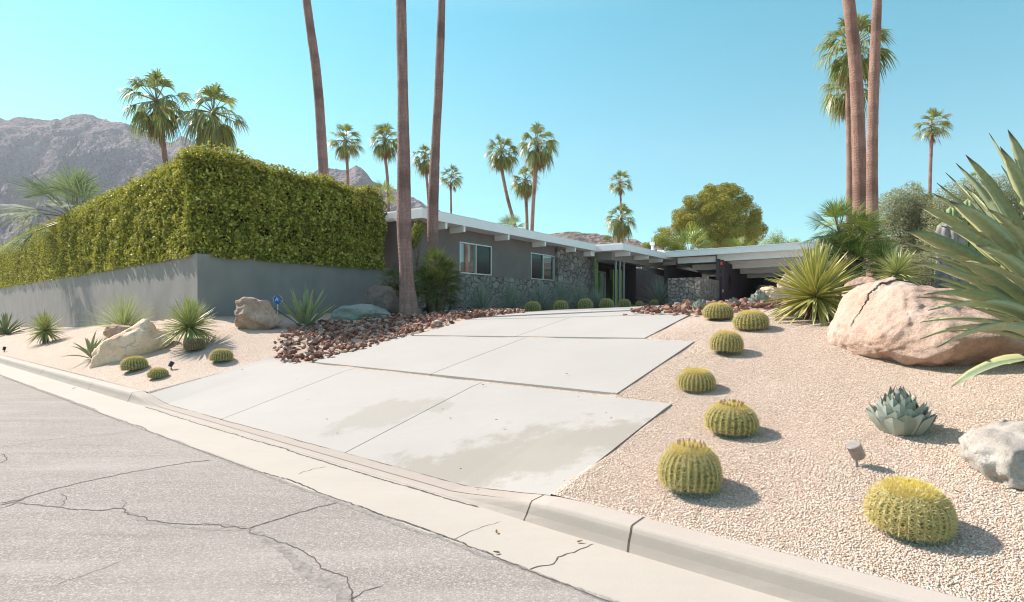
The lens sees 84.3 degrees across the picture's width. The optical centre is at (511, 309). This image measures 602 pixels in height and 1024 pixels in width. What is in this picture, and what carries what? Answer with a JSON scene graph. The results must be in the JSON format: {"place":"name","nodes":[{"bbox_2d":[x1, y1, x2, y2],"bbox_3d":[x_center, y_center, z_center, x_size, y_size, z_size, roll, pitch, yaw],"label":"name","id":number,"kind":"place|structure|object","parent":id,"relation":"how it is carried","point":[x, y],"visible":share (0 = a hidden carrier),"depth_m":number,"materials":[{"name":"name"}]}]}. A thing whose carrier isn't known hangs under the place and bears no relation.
{"place":"outdoors","nodes":[
{"label":"outdoors","id":0,"kind":"place"},
{"bbox_2d":[0,113,262,245],"bbox_3d":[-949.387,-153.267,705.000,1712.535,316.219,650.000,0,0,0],"label":"mountain","id":1,"kind":"structure","parent":0,"point":[105,149],"depth_m":763.55,"materials":[{"name":"stone"}]},
{"bbox_2d":[0,375,619,601],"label":"road","id":2,"kind":"structure","parent":0,"point":[96,505],"depth_m":3.87,"materials":[{"name":"asphalt"}]},
{"bbox_2d":[0,364,790,601],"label":"gutter","id":3,"kind":"object","parent":2,"relation":"on","point":[610,572],"visible":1,"depth_m":4.17,"materials":[{"name":"concrete"}]},
{"bbox_2d":[310,165,475,218],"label":"rocky peak","id":4,"kind":"structure","parent":0,"point":[358,176],"depth_m":734.78,"materials":[{"name":"stone"}]},
{"bbox_2d":[149,298,833,495],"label":"driveway","id":5,"kind":"structure","parent":0,"point":[538,441],"depth_m":7.47,"materials":[{"name":"concrete"}]},
{"bbox_2d":[756,279,777,290],"bbox_3d":[17.836,-1.302,38.196,1.860,1.410,4.640,0,0,35],"label":"parked car","id":6,"kind":"object","parent":5,"relation":"on","point":[766,282],"visible":0.15,"depth_m":37.03,"materials":[{"name":"grey paint"}]},
{"bbox_2d":[0,303,1023,601],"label":"gravel ground","id":7,"kind":"structure","parent":0,"point":[248,345],"depth_m":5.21,"materials":[{"name":"gravel"}]},
{"bbox_2d":[0,311,35,334],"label":"agave","id":8,"kind":"object","parent":7,"relation":"on","point":[4,328],"visible":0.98,"depth_m":24.53,"materials":[{"name":"green plant"}]},
{"bbox_2d":[20,309,69,344],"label":"yucca","id":9,"kind":"object","parent":7,"relation":"on","point":[44,330],"visible":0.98,"depth_m":17.71,"materials":[{"name":"green plant"}]},
{"bbox_2d":[0,162,104,274],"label":"fan palm","id":10,"kind":"object","parent":7,"relation":"on","point":[77,183],"visible":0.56,"depth_m":25.43,"materials":[{"name":"green plant"}]},
{"bbox_2d":[63,330,107,357],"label":"agave","id":11,"kind":"object","parent":7,"relation":"on","point":[91,347],"visible":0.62,"depth_m":13.05,"materials":[{"name":"green plant"}]},
{"bbox_2d":[72,290,159,341],"bbox_3d":[-11.062,0.169,16.185,2.543,1.631,2.473,0,0,0],"label":"hesperaloe","id":12,"kind":"object","parent":7,"relation":"on","point":[123,319],"visible":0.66,"depth_m":16.03,"materials":[{"name":"green plant"}]},
{"bbox_2d":[103,324,131,337],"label":"boulder","id":13,"kind":"object","parent":7,"relation":"on","point":[109,331],"visible":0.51,"depth_m":14.96,"materials":[{"name":"stone"}]},
{"bbox_2d":[89,319,174,368],"bbox_3d":[-8.428,0.840,12.609,1.753,1.002,0.870,-24,3,-7],"label":"boulder","id":14,"kind":"object","parent":7,"relation":"on","point":[137,338],"visible":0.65,"depth_m":12.27,"materials":[{"name":"beige stone"}]},
{"bbox_2d":[119,355,149,370],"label":"barrel cactus","id":15,"kind":"object","parent":7,"relation":"on","point":[136,362],"visible":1,"depth_m":11.16,"materials":[{"name":"plant"}]},
{"bbox_2d":[117,68,194,164],"bbox_3d":[-22.685,-7.457,36.155,4.331,15.845,4.556,0,0,0],"label":"palm tree","id":16,"kind":"object","parent":7,"relation":"on","point":[156,123],"visible":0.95,"depth_m":35.51,"materials":[{"name":"green plant"}]},
{"bbox_2d":[147,367,168,377],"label":"barrel cactus","id":17,"kind":"object","parent":7,"relation":"on","point":[157,372],"visible":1,"depth_m":10.40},
{"bbox_2d":[152,294,220,350],"bbox_3d":[-7.071,0.278,12.399,1.377,1.308,1.432,0,0,0],"label":"yucca","id":18,"kind":"object","parent":7,"relation":"on","point":[189,316],"visible":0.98,"depth_m":12.26,"materials":[{"name":"green plant"}]},
{"bbox_2d":[183,338,205,350],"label":"barrel cactus","id":19,"kind":"object","parent":7,"relation":"on","point":[193,344],"visible":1,"depth_m":11.89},
{"bbox_2d":[0,253,395,327],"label":"retaining wall","id":20,"kind":"structure","parent":7,"relation":"on","point":[221,286],"depth_m":17.48,"materials":[{"name":"grey paint"}]},
{"bbox_2d":[0,140,387,288],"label":"hedge","id":21,"kind":"object","parent":20,"relation":"on","point":[196,200],"visible":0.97,"depth_m":17.07,"materials":[{"name":"green plant"}]},
{"bbox_2d":[173,82,250,153],"bbox_3d":[-19.150,-7.056,36.055,4.273,15.153,4.503,0,0,0],"label":"palm tree","id":22,"kind":"object","parent":7,"relation":"on","point":[212,129],"visible":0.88,"depth_m":35.36,"materials":[{"name":"green plant"}]},
{"bbox_2d":[209,348,233,360],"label":"barrel cactus","id":23,"kind":"object","parent":7,"relation":"on","point":[223,354],"visible":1,"depth_m":11.08,"materials":[{"name":"plant"}]},
{"bbox_2d":[234,297,281,329],"bbox_3d":[-5.915,0.195,13.197,1.070,0.904,0.770,8,-2,-17],"label":"boulder","id":24,"kind":"object","parent":7,"relation":"on","point":[251,313],"visible":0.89,"depth_m":12.97,"materials":[{"name":"stone"}]},
{"bbox_2d":[273,295,281,313],"bbox_3d":[-5.833,0.043,14.091,0.222,0.787,0.037,0,0,-8],"label":"yard sign","id":25,"kind":"object","parent":7,"relation":"on","point":[276,300],"visible":0.85,"depth_m":14.08,"materials":[{"name":"metal"}]},
{"bbox_2d":[274,284,337,325],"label":"agave","id":26,"kind":"object","parent":7,"relation":"on","point":[305,311],"visible":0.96,"depth_m":13.55,"materials":[{"name":"green plant"}]},
{"bbox_2d":[302,0,328,178],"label":"palm tree","id":27,"kind":"object","parent":7,"relation":"on","point":[322,155],"visible":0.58,"depth_m":23.83,"materials":[{"name":"brown plant"}]},
{"bbox_2d":[327,123,365,185],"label":"palm tree","id":28,"kind":"object","parent":7,"relation":"on","point":[344,149],"visible":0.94,"depth_m":54.79,"materials":[{"name":"green plant"}]},
{"bbox_2d":[330,304,395,319],"bbox_3d":[-4.043,0.155,15.369,1.773,0.615,0.795,0,0,-9],"label":"boulder","id":29,"kind":"object","parent":7,"relation":"on","point":[354,312],"visible":0.67,"depth_m":15.12,"materials":[{"name":"stone"}]},
{"bbox_2d":[364,285,398,314],"bbox_3d":[-3.754,-0.190,16.200,1.032,1.026,0.882,0,0,-17],"label":"boulder","id":30,"kind":"object","parent":7,"relation":"on","point":[384,297],"visible":0.63,"depth_m":15.91,"materials":[{"name":"grey stone"}]},
{"bbox_2d":[368,122,396,211],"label":"palm tree","id":31,"kind":"object","parent":7,"relation":"on","point":[384,151],"visible":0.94,"depth_m":54.78,"materials":[{"name":"green plant"}]},
{"bbox_2d":[373,178,396,206],"bbox_3d":[-9.221,-4.931,39.974,2.489,8.563,2.489,0,0,0],"label":"fan palm","id":32,"kind":"object","parent":7,"relation":"on","point":[389,191],"visible":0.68,"depth_m":39.92,"materials":[{"name":"green plant"}]},
{"bbox_2d":[376,265,398,296],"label":"fan palm bush","id":33,"kind":"object","parent":7,"relation":"on","point":[393,284],"visible":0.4,"depth_m":16.86,"materials":[{"name":"green plant"}]},
{"bbox_2d":[272,308,524,361],"bbox_3d":[-1.325,0.480,16.899,4.544,1.053,13.902,0,0,23],"label":"rubble","id":34,"kind":"object","parent":7,"relation":"on","point":[369,329],"visible":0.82,"depth_m":13.29,"materials":[{"name":"stone"}]},
{"bbox_2d":[396,0,418,315],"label":"palm tree","id":35,"kind":"object","parent":7,"relation":"on","point":[408,303],"visible":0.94,"depth_m":15.46,"materials":[{"name":"brown plant"}]},
{"bbox_2d":[411,220,425,301],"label":"shrub","id":36,"kind":"object","parent":7,"relation":"on","point":[419,230],"visible":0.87,"depth_m":19.54,"materials":[{"name":"green plant"}]},
{"bbox_2d":[410,144,430,204],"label":"palm tree","id":37,"kind":"object","parent":7,"relation":"on","point":[424,167],"visible":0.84,"depth_m":61.57,"materials":[{"name":"green plant"}]},
{"bbox_2d":[427,0,444,270],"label":"palm tree","id":38,"kind":"object","parent":7,"relation":"on","point":[432,212],"visible":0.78,"depth_m":18.47,"materials":[{"name":"brown plant"}]},
{"bbox_2d":[413,244,472,313],"bbox_3d":[-2.264,-0.824,17.107,2.282,2.380,2.189,0,0,0],"label":"fan palm bush","id":39,"kind":"object","parent":7,"relation":"on","point":[435,283],"visible":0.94,"depth_m":16.90,"materials":[{"name":"green plant"}]},
{"bbox_2d":[439,164,462,213],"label":"palm tree","id":40,"kind":"object","parent":7,"relation":"on","point":[453,183],"visible":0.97,"depth_m":69.90,"materials":[{"name":"green plant"}]},
{"bbox_2d":[456,280,507,309],"bbox_3d":[-1.094,-0.385,20.744,2.536,1.558,2.516,0,0,0],"label":"desert spoon","id":41,"kind":"object","parent":7,"relation":"on","point":[481,303],"visible":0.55,"depth_m":20.61,"materials":[{"name":"green plant"}]},
{"bbox_2d":[0,355,976,601],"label":"kerb","id":42,"kind":"structure","parent":7,"relation":"on","point":[788,577],"depth_m":3.67,"materials":[{"name":"concrete"}]},
{"bbox_2d":[483,133,520,226],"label":"palm tree","id":43,"kind":"object","parent":7,"relation":"on","point":[501,163],"visible":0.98,"depth_m":49.82,"materials":[{"name":"green plant"}]},
{"bbox_2d":[495,214,527,228],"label":"fan palm","id":44,"kind":"object","parent":7,"relation":"on","point":[511,220],"visible":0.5,"depth_m":41.75,"materials":[{"name":"green plant"}]},
{"bbox_2d":[492,277,535,311],"bbox_3d":[-0.035,-0.496,22.487,2.861,1.772,2.883,0,0,16],"label":"desert spoon","id":45,"kind":"object","parent":7,"relation":"on","point":[510,298],"visible":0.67,"depth_m":22.27,"materials":[{"name":"green plant"}]},
{"bbox_2d":[510,166,540,229],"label":"palm tree","id":46,"kind":"object","parent":7,"relation":"on","point":[524,190],"visible":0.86,"depth_m":51.75,"materials":[{"name":"green plant"}]},
{"bbox_2d":[524,301,540,311],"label":"barrel cactus","id":47,"kind":"object","parent":7,"relation":"on","point":[532,306],"visible":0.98,"depth_m":21.30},
{"bbox_2d":[515,120,559,230],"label":"palm tree","id":48,"kind":"object","parent":7,"relation":"on","point":[537,159],"visible":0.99,"depth_m":45.86,"materials":[{"name":"green plant"}]},
{"bbox_2d":[520,282,561,310],"bbox_3d":[1.241,-0.508,24.584,2.670,1.640,2.649,0,0,31],"label":"desert spoon","id":49,"kind":"object","parent":7,"relation":"on","point":[539,298],"visible":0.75,"depth_m":24.40,"materials":[{"name":"green plant"}]},
{"bbox_2d":[553,300,568,309],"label":"barrel cactus","id":50,"kind":"object","parent":7,"relation":"on","point":[560,305],"visible":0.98,"depth_m":23.09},
{"bbox_2d":[545,279,586,308],"bbox_3d":[2.290,-0.655,26.824,3.070,1.886,3.046,0,0,-43],"label":"desert spoon","id":51,"kind":"object","parent":7,"relation":"on","point":[560,289],"visible":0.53,"depth_m":26.64,"materials":[{"name":"green plant"}]},
{"bbox_2d":[567,281,601,308],"bbox_3d":[3.306,-0.635,27.875,2.781,1.722,2.803,0,0,-28],"label":"desert spoon","id":52,"kind":"object","parent":7,"relation":"on","point":[580,291],"visible":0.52,"depth_m":27.68,"materials":[{"name":"green plant"}]},
{"bbox_2d":[578,298,592,308],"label":"barrel cactus","id":53,"kind":"object","parent":7,"relation":"on","point":[587,303],"visible":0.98,"depth_m":24.90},
{"bbox_2d":[594,257,597,295],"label":"column cactus","id":54,"kind":"object","parent":7,"relation":"on","point":[595,274],"depth_m":30.86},
{"bbox_2d":[586,288,607,307],"bbox_3d":[4.209,-0.510,28.104,2.136,1.312,2.119,0,0,-12],"label":"desert spoon","id":55,"kind":"object","parent":7,"relation":"on","point":[596,300],"visible":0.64,"depth_m":28.00,"materials":[{"name":"green plant"}]},
{"bbox_2d":[599,271,603,304],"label":"column cactus","id":56,"kind":"object","parent":7,"relation":"on","point":[601,280],"depth_m":31.83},
{"bbox_2d":[599,298,613,307],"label":"barrel cactus","id":57,"kind":"object","parent":7,"relation":"on","point":[606,303],"visible":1,"depth_m":26.64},
{"bbox_2d":[617,269,617,306],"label":"column cactus","id":58,"kind":"object","parent":7,"relation":"on","point":[617,287],"depth_m":32.31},
{"bbox_2d":[604,201,636,242],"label":"palm tree","id":59,"kind":"object","parent":7,"relation":"on","point":[621,230],"visible":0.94,"depth_m":59.49,"materials":[{"name":"green plant"}]},
{"bbox_2d":[608,170,632,242],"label":"palm tree","id":60,"kind":"object","parent":7,"relation":"on","point":[619,190],"visible":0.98,"depth_m":65.90,"materials":[{"name":"green plant"}]},
{"bbox_2d":[618,299,630,306],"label":"barrel cactus","id":61,"kind":"object","parent":7,"relation":"on","point":[624,303],"visible":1,"depth_m":28.46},
{"bbox_2d":[635,301,643,306],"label":"barrel cactus","id":62,"kind":"object","parent":7,"relation":"on","point":[638,303],"visible":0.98,"depth_m":30.15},
{"bbox_2d":[604,234,684,269],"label":"shrub","id":63,"kind":"object","parent":7,"relation":"on","point":[670,246],"visible":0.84,"depth_m":47.78,"materials":[{"name":"green plant"}]},
{"bbox_2d":[634,274,667,305],"bbox_3d":[8.591,-0.965,33.172,3.469,2.286,3.370,0,0,16],"label":"desert spoon","id":64,"kind":"object","parent":7,"relation":"on","point":[659,296],"visible":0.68,"depth_m":32.98,"materials":[{"name":"green plant"}]},
{"bbox_2d":[649,299,658,305],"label":"barrel cactus","id":65,"kind":"object","parent":7,"relation":"on","point":[654,302],"visible":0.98,"depth_m":31.85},
{"bbox_2d":[380,207,934,311],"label":"house","id":66,"kind":"structure","parent":7,"relation":"on","point":[493,254],"depth_m":28.77,"materials":[{"name":"grey paint"}]},
{"bbox_2d":[459,241,491,275],"bbox_3d":[-1.491,-2.040,23.076,0.089,1.240,2.100,0,0,35],"label":"window","id":67,"kind":"structure","parent":66,"relation":"in","point":[473,258],"depth_m":23.06,"materials":[{"name":"glass"}]},
{"bbox_2d":[531,252,554,280],"bbox_3d":[1.480,-2.040,27.394,0.090,1.240,2.198,0,0,35],"label":"window","id":68,"kind":"structure","parent":66,"relation":"in","point":[542,265],"depth_m":27.37,"materials":[{"name":"glass"}]},
{"bbox_2d":[598,271,605,297],"bbox_3d":[5.916,-1.245,37.953,0.100,2.590,1.478,0,0,35],"label":"door","id":69,"kind":"structure","parent":66,"relation":"in","point":[604,288],"depth_m":38.48,"materials":[{"name":"metal"}]},
{"bbox_2d":[656,438,724,494],"bbox_3d":[1.293,1.133,4.116,0.513,0.369,0.504,3,-1,-18],"label":"barrel cactus","id":70,"kind":"object","parent":7,"relation":"on","point":[694,466],"visible":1,"depth_m":3.97,"materials":[{"name":"plant"}]},
{"bbox_2d":[668,277,718,304],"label":"stone wall","id":71,"kind":"structure","parent":7,"relation":"on","point":[692,289],"depth_m":30.86,"materials":[{"name":"stone"}]},
{"bbox_2d":[665,221,721,250],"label":"fan palm","id":72,"kind":"object","parent":7,"relation":"on","point":[694,237],"visible":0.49,"depth_m":49.13,"materials":[{"name":"green plant"}]},
{"bbox_2d":[676,365,716,392],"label":"barrel cactus","id":73,"kind":"object","parent":7,"relation":"on","point":[693,379],"visible":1,"depth_m":6.17,"materials":[{"name":"plant"}]},
{"bbox_2d":[692,299,706,310],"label":"artichoke agave","id":74,"kind":"object","parent":7,"relation":"on","point":[699,302],"visible":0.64,"depth_m":10.83,"materials":[{"name":"plant"}]},
{"bbox_2d":[654,182,768,248],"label":"broadleaf tree","id":75,"kind":"object","parent":7,"relation":"on","point":[717,209],"visible":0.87,"depth_m":55.47,"materials":[{"name":"green plant"}]},
{"bbox_2d":[701,302,733,319],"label":"barrel cactus","id":76,"kind":"object","parent":7,"relation":"on","point":[713,310],"visible":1,"depth_m":9.51,"materials":[{"name":"plant"}]},
{"bbox_2d":[708,329,744,353],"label":"barrel cactus","id":77,"kind":"object","parent":7,"relation":"on","point":[727,340],"visible":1,"depth_m":7.41,"materials":[{"name":"plant"}]},
{"bbox_2d":[701,399,761,436],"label":"barrel cactus","id":78,"kind":"object","parent":7,"relation":"on","point":[734,417],"visible":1,"depth_m":4.91,"materials":[{"name":"plant"}]},
{"bbox_2d":[623,297,840,315],"bbox_3d":[4.430,-0.066,11.642,4.449,0.450,3.029,0,0,0],"label":"rubble","id":79,"kind":"object","parent":7,"relation":"on","point":[744,304],"visible":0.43,"depth_m":11.05,"materials":[{"name":"stone"}]},
{"bbox_2d":[727,297,739,303],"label":"artichoke agave","id":80,"kind":"object","parent":7,"relation":"on","point":[733,299],"visible":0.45,"depth_m":11.26,"materials":[{"name":"plant"}]},
{"bbox_2d":[720,236,759,247],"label":"fan palm","id":81,"kind":"object","parent":7,"relation":"on","point":[736,242],"visible":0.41,"depth_m":47.84,"materials":[{"name":"green plant"}]},
{"bbox_2d":[731,309,769,330],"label":"barrel cactus","id":82,"kind":"object","parent":7,"relation":"on","point":[749,319],"visible":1,"depth_m":8.52,"materials":[{"name":"plant"}]},
{"bbox_2d":[748,289,771,305],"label":"artichoke agave","id":83,"kind":"object","parent":7,"relation":"on","point":[757,296],"visible":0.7,"depth_m":11.49,"materials":[{"name":"plant"}]},
{"bbox_2d":[760,286,789,300],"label":"boulder","id":84,"kind":"object","parent":7,"relation":"on","point":[772,295],"visible":0.25,"depth_m":13.06,"materials":[{"name":"beige stone"}]},
{"bbox_2d":[758,229,801,244],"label":"shrub","id":85,"kind":"object","parent":7,"relation":"on","point":[775,239],"visible":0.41,"depth_m":39.88,"materials":[{"name":"green plant"}]},
{"bbox_2d":[777,270,801,296],"bbox_3d":[6.757,-0.469,13.824,0.625,0.996,0.490,0,0,-21],"label":"boulder","id":86,"kind":"object","parent":7,"relation":"on","point":[780,286],"visible":0.16,"depth_m":13.69,"materials":[{"name":"beige stone"}]},
{"bbox_2d":[756,239,873,324],"bbox_3d":[4.798,-0.291,8.946,1.738,1.674,1.730,0,0,0],"label":"yucca","id":87,"kind":"object","parent":7,"relation":"on","point":[815,296],"visible":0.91,"depth_m":8.78,"materials":[{"name":"green plant"}]},
{"bbox_2d":[816,77,867,129],"bbox_3d":[18.259,-6.948,31.030,3.000,13.286,2.981,0,0,0],"label":"palm tree","id":88,"kind":"object","parent":7,"relation":"on","point":[835,104],"visible":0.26,"depth_m":30.99,"materials":[{"name":"green plant"}]},
{"bbox_2d":[842,0,865,275],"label":"palm tree","id":89,"kind":"object","parent":7,"relation":"on","point":[858,137],"visible":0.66,"depth_m":19.82,"materials":[{"name":"brown plant"}]},
{"bbox_2d":[809,12,899,262],"bbox_3d":[16.885,-7.444,27.868,3.909,14.454,3.826,0,0,0],"label":"palm tree","id":90,"kind":"object","parent":7,"relation":"on","point":[839,68],"visible":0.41,"depth_m":27.85,"materials":[{"name":"green plant"}]},
{"bbox_2d":[845,440,865,467],"bbox_3d":[2.520,1.060,4.149,0.137,0.196,0.104,0,0,-20],"label":"garden spotlight","id":91,"kind":"object","parent":7,"relation":"on","point":[855,450],"visible":1,"depth_m":4.12,"materials":[{"name":"grey metal"}]},
{"bbox_2d":[842,276,877,295],"bbox_3d":[6.798,-0.240,10.740,1.098,0.783,0.732,0,0,-17],"label":"boulder","id":92,"kind":"object","parent":7,"relation":"on","point":[860,280],"visible":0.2,"depth_m":10.74,"materials":[{"name":"stone"}]},
{"bbox_2d":[798,194,923,299],"bbox_3d":[8.759,-1.481,14.417,2.825,2.914,2.459,0,0,0],"label":"fan palm bush","id":93,"kind":"object","parent":7,"relation":"on","point":[859,244],"visible":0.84,"depth_m":14.17,"materials":[{"name":"green plant"}]},
{"bbox_2d":[866,0,881,276],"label":"palm tree","id":94,"kind":"object","parent":7,"relation":"on","point":[872,128],"visible":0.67,"depth_m":18.87,"materials":[{"name":"brown plant"}]},
{"bbox_2d":[864,245,930,284],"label":"yucca","id":95,"kind":"object","parent":7,"relation":"on","point":[897,266],"visible":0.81,"depth_m":12.38,"materials":[{"name":"green plant"}]},
{"bbox_2d":[866,385,936,435],"bbox_3d":[3.227,0.824,4.677,0.509,0.405,0.451,0,0,0],"label":"artichoke agave","id":96,"kind":"object","parent":7,"relation":"on","point":[900,411],"visible":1,"depth_m":4.57,"materials":[{"name":"plant"}]},
{"bbox_2d":[881,250,935,286],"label":"shrub","id":97,"kind":"object","parent":7,"relation":"on","point":[924,269],"visible":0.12,"depth_m":20.79,"materials":[{"name":"green plant"}]},
{"bbox_2d":[861,474,962,545],"bbox_3d":[2.336,1.149,3.326,0.516,0.312,0.518,0,6,3],"label":"barrel cactus","id":98,"kind":"object","parent":7,"relation":"on","point":[914,509],"visible":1,"depth_m":3.20,"materials":[{"name":"plant"}]},
{"bbox_2d":[878,179,945,270],"bbox_3d":[18.212,-3.139,25.998,3.609,5.535,2.371,0,0,0],"label":"olive tree","id":99,"kind":"object","parent":7,"relation":"on","point":[909,218],"visible":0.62,"depth_m":25.53,"materials":[{"name":"green plant"}]},
{"bbox_2d":[898,179,935,284],"bbox_3d":[21.530,-3.778,30.011,1.802,6.270,1.822,0,0,42],"label":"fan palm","id":100,"kind":"object","parent":7,"relation":"on","point":[918,201],"visible":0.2,"depth_m":29.83,"materials":[{"name":"green plant"}]},
{"bbox_2d":[827,277,1023,367],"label":"boulder","id":101,"kind":"object","parent":7,"relation":"on","point":[881,319],"visible":0.71,"depth_m":6.28,"materials":[{"name":"beige stone"}]},
{"bbox_2d":[911,107,953,217],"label":"palm tree","id":102,"kind":"object","parent":7,"relation":"on","point":[933,130],"visible":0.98,"depth_m":51.87,"materials":[{"name":"green plant"}]},
{"bbox_2d":[934,223,965,287],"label":"column cactus","id":103,"kind":"object","parent":7,"relation":"on","point":[943,231],"depth_m":13.77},
{"bbox_2d":[936,199,981,287],"bbox_3d":[12.319,-1.630,15.533,1.174,2.852,0.376,0,0,6],"label":"column cactus","id":104,"kind":"object","parent":7,"relation":"on","point":[952,211],"depth_m":15.40,"materials":[{"name":"plant"}]},
{"bbox_2d":[900,130,1023,386],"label":"giant agave","id":105,"kind":"object","parent":7,"relation":"on","point":[993,272],"visible":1,"depth_m":4.42,"materials":[{"name":"green plant"}]},
{"bbox_2d":[915,174,1023,256],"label":"olive tree","id":106,"kind":"object","parent":7,"relation":"on","point":[1007,192],"visible":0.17,"depth_m":23.85,"materials":[{"name":"green plant"}]},
{"bbox_2d":[962,171,980,192],"bbox_3d":[27.790,-4.538,33.982,1.446,7.776,1.331,0,0,0],"label":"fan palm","id":107,"kind":"object","parent":7,"relation":"on","point":[971,174],"visible":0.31,"depth_m":33.99,"materials":[{"name":"green plant"}]},
{"bbox_2d":[959,420,1023,490],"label":"boulder","id":108,"kind":"object","parent":7,"relation":"on","point":[993,451],"visible":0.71,"depth_m":3.73,"materials":[{"name":"grey stone"}]},
{"bbox_2d":[0,0,1023,273],"label":"sky","id":109,"kind":"structure","parent":0,"point":[681,97],"materials":[{"name":"blue"}]},
{"bbox_2d":[550,232,707,277],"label":"hill","id":110,"kind":"structure","parent":0,"point":[594,238],"depth_m":543.53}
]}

